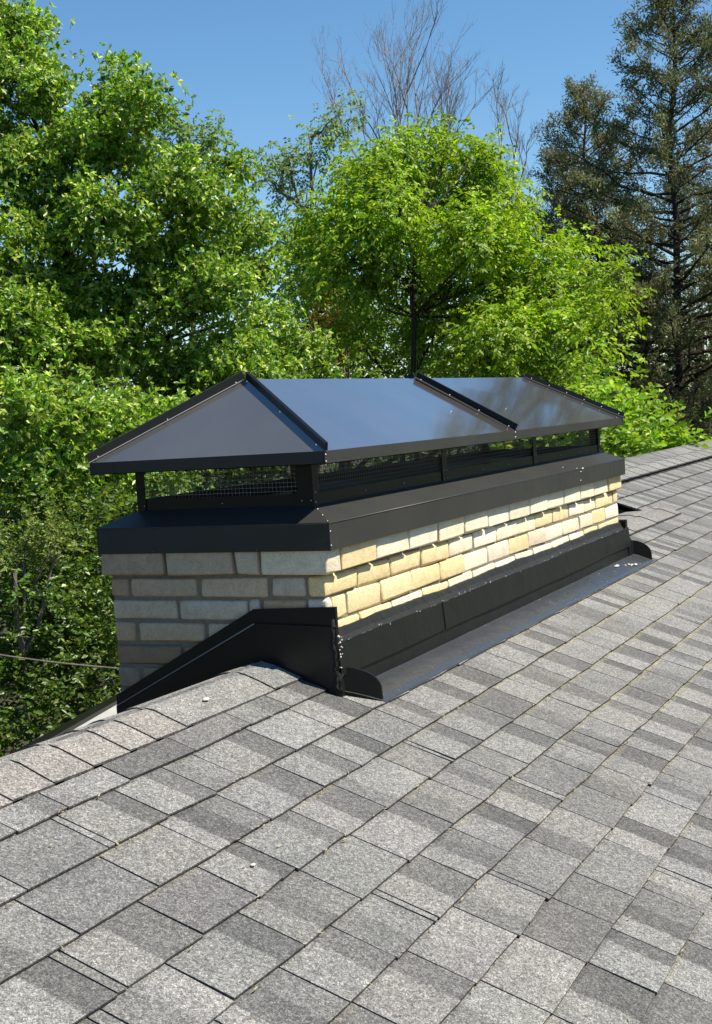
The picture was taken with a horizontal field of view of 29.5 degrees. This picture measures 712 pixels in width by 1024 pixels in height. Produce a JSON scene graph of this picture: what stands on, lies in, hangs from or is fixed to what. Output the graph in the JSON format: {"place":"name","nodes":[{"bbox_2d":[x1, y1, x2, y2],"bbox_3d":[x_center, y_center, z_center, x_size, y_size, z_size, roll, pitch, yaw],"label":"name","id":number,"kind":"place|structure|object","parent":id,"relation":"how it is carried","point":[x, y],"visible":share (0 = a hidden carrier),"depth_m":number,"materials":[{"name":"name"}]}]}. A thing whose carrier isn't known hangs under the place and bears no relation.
{"place":"outdoors","nodes":[
{"label":"outdoors","id":0,"kind":"place"},
{"bbox_2d":[150,104,233,491],"bbox_3d":[-2.680,-1.443,24.308,1.705,11.775,1.423,-4,4,-5],"label":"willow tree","id":1,"kind":"object","parent":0,"point":[211,143],"visible":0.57,"depth_m":23.93,"materials":[{"name":"green plant"}]},
{"bbox_2d":[0,413,711,756],"bbox_3d":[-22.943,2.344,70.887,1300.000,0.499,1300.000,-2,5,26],"label":"ground","id":2,"kind":"structure","parent":0,"point":[20,707],"depth_m":30.87,"materials":[{"name":"green plant"}]},
{"bbox_2d":[0,498,80,741],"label":"young tree","id":3,"kind":"object","parent":2,"relation":"on","point":[46,535],"visible":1,"depth_m":8.91,"materials":[{"name":"green broad leaves"},{"name":"grey bark"}]},
{"bbox_2d":[0,444,148,756],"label":"privet thicket","id":4,"kind":"object","parent":2,"relation":"on","point":[79,623],"visible":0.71,"depth_m":9.21,"materials":[{"name":"green plant"}]},
{"bbox_2d":[0,317,320,691],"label":"shade tree","id":5,"kind":"object","parent":2,"relation":"on","point":[205,485],"visible":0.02,"depth_m":19.39,"materials":[{"name":"green plant"}]},
{"bbox_2d":[0,0,363,719],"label":"oak tree","id":6,"kind":"object","parent":2,"relation":"on","point":[54,298],"visible":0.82,"depth_m":11.77,"materials":[{"name":"green plant"}]},
{"bbox_2d":[242,89,370,473],"bbox_3d":[-0.729,-1.964,26.369,2.715,12.278,1.604,-4,4,-6],"label":"willow tree","id":7,"kind":"object","parent":2,"relation":"on","point":[288,161],"visible":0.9,"depth_m":25.99,"materials":[{"name":"green plant"}]},
{"bbox_2d":[283,289,392,469],"bbox_3d":[-0.141,0.679,18.791,1.437,8.009,1.016,-6,5,-26],"label":"tree","id":8,"kind":"object","parent":2,"relation":"on","point":[322,311],"visible":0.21,"depth_m":18.44,"materials":[{"name":"green plant"}]},
{"bbox_2d":[0,441,711,1023],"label":"house","id":9,"kind":"structure","parent":2,"relation":"on","point":[542,909],"depth_m":3.02,"materials":[{"name":"grey asphalt"}]},
{"bbox_2d":[0,654,118,668],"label":"cable","id":10,"kind":"object","parent":9,"relation":"attached to","point":[58,662],"visible":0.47,"depth_m":7.26,"materials":[{"name":"grey rubber"}]},
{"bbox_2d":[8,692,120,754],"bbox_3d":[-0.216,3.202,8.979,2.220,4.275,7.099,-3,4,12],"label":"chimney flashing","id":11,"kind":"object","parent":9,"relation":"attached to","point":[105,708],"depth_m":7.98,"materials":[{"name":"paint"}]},
{"bbox_2d":[6,525,710,1021],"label":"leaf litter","id":12,"kind":"object","parent":9,"relation":"on","point":[366,825],"visible":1,"depth_m":3.00,"materials":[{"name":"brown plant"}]},
{"bbox_2d":[101,475,653,713],"bbox_3d":[0.380,0.597,5.490,0.897,1.380,3.359,-2,5,26],"label":"chimney","id":13,"kind":"object","parent":9,"relation":"on","point":[387,618],"visible":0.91,"depth_m":4.13,"materials":[{"name":"brick"}]},
{"bbox_2d":[85,371,624,553],"bbox_3d":[0.257,-0.294,5.394,0.835,0.532,3.265,-2,5,26],"label":"metal shroud","id":14,"kind":"object","parent":13,"relation":"on","point":[302,428],"visible":1,"depth_m":4.19,"materials":[{"name":"black metal"}]},
{"bbox_2d":[0,187,711,694],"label":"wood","id":15,"kind":"object","parent":2,"relation":"on","point":[386,375],"visible":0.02,"depth_m":32.87,"materials":[{"name":"green plant"}]},
{"bbox_2d":[306,0,500,458],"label":"bare tree","id":16,"kind":"object","parent":2,"relation":"on","point":[447,83],"visible":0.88,"depth_m":33.36,"materials":[{"name":"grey plant"}]},
{"bbox_2d":[239,201,639,470],"bbox_3d":[1.045,-0.067,19.568,6.007,9.235,2.996,-3,4,4],"label":"ash tree","id":17,"kind":"object","parent":2,"relation":"on","point":[374,371],"visible":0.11,"depth_m":19.62,"materials":[{"name":"green plant"}]},
{"bbox_2d":[269,108,657,459],"bbox_3d":[1.374,-0.202,16.758,4.793,9.853,4.153,-4,4,0],"label":"elm tree","id":18,"kind":"object","parent":2,"relation":"on","point":[466,235],"visible":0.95,"depth_m":16.04,"materials":[{"name":"green plant"}]},
{"bbox_2d":[474,62,541,444],"bbox_3d":[4.015,-3.959,33.965,1.853,14.553,2.431,-4,4,-4],"label":"bare tree","id":19,"kind":"object","parent":2,"relation":"on","point":[503,112],"visible":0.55,"depth_m":33.53,"materials":[{"name":"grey plant"}]},
{"bbox_2d":[504,144,669,449],"bbox_3d":[3.873,-0.943,22.223,2.752,10.246,3.029,-2,5,26],"label":"cedar tree","id":20,"kind":"object","parent":2,"relation":"on","point":[550,222],"visible":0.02,"depth_m":21.89,"materials":[{"name":"green plant"}]},
{"bbox_2d":[488,365,711,457],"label":"hackberry sapling","id":21,"kind":"object","parent":2,"relation":"on","point":[628,435],"visible":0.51,"depth_m":12.30,"materials":[{"name":"green plant"}]},
{"bbox_2d":[496,70,709,447],"bbox_3d":[3.622,-1.183,20.568,3.913,10.991,3.785,-4,4,-11],"label":"cedar tree","id":22,"kind":"object","parent":2,"relation":"on","point":[553,158],"visible":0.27,"depth_m":20.26,"materials":[{"name":"green plant"}]},
{"bbox_2d":[539,0,711,452],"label":"cedar tree","id":23,"kind":"object","parent":2,"relation":"on","point":[665,156],"visible":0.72,"depth_m":18.81,"materials":[{"name":"green plant"}]},
{"bbox_2d":[552,299,711,440],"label":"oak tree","id":24,"kind":"object","parent":2,"relation":"on","point":[702,345],"visible":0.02,"depth_m":23.83,"materials":[{"name":"green plant"}]},
{"bbox_2d":[579,271,711,456],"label":"cedar tree","id":25,"kind":"object","parent":2,"relation":"on","point":[653,372],"visible":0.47,"depth_m":18.35,"materials":[{"name":"green plant"}]},
{"bbox_2d":[623,78,711,441],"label":"cedar tree","id":26,"kind":"object","parent":2,"relation":"on","point":[709,311],"visible":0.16,"depth_m":21.52,"materials":[{"name":"green plant"}]},
{"bbox_2d":[0,0,711,404],"label":"sky","id":27,"kind":"structure","parent":0,"point":[253,62],"materials":[{"name":"blue"}]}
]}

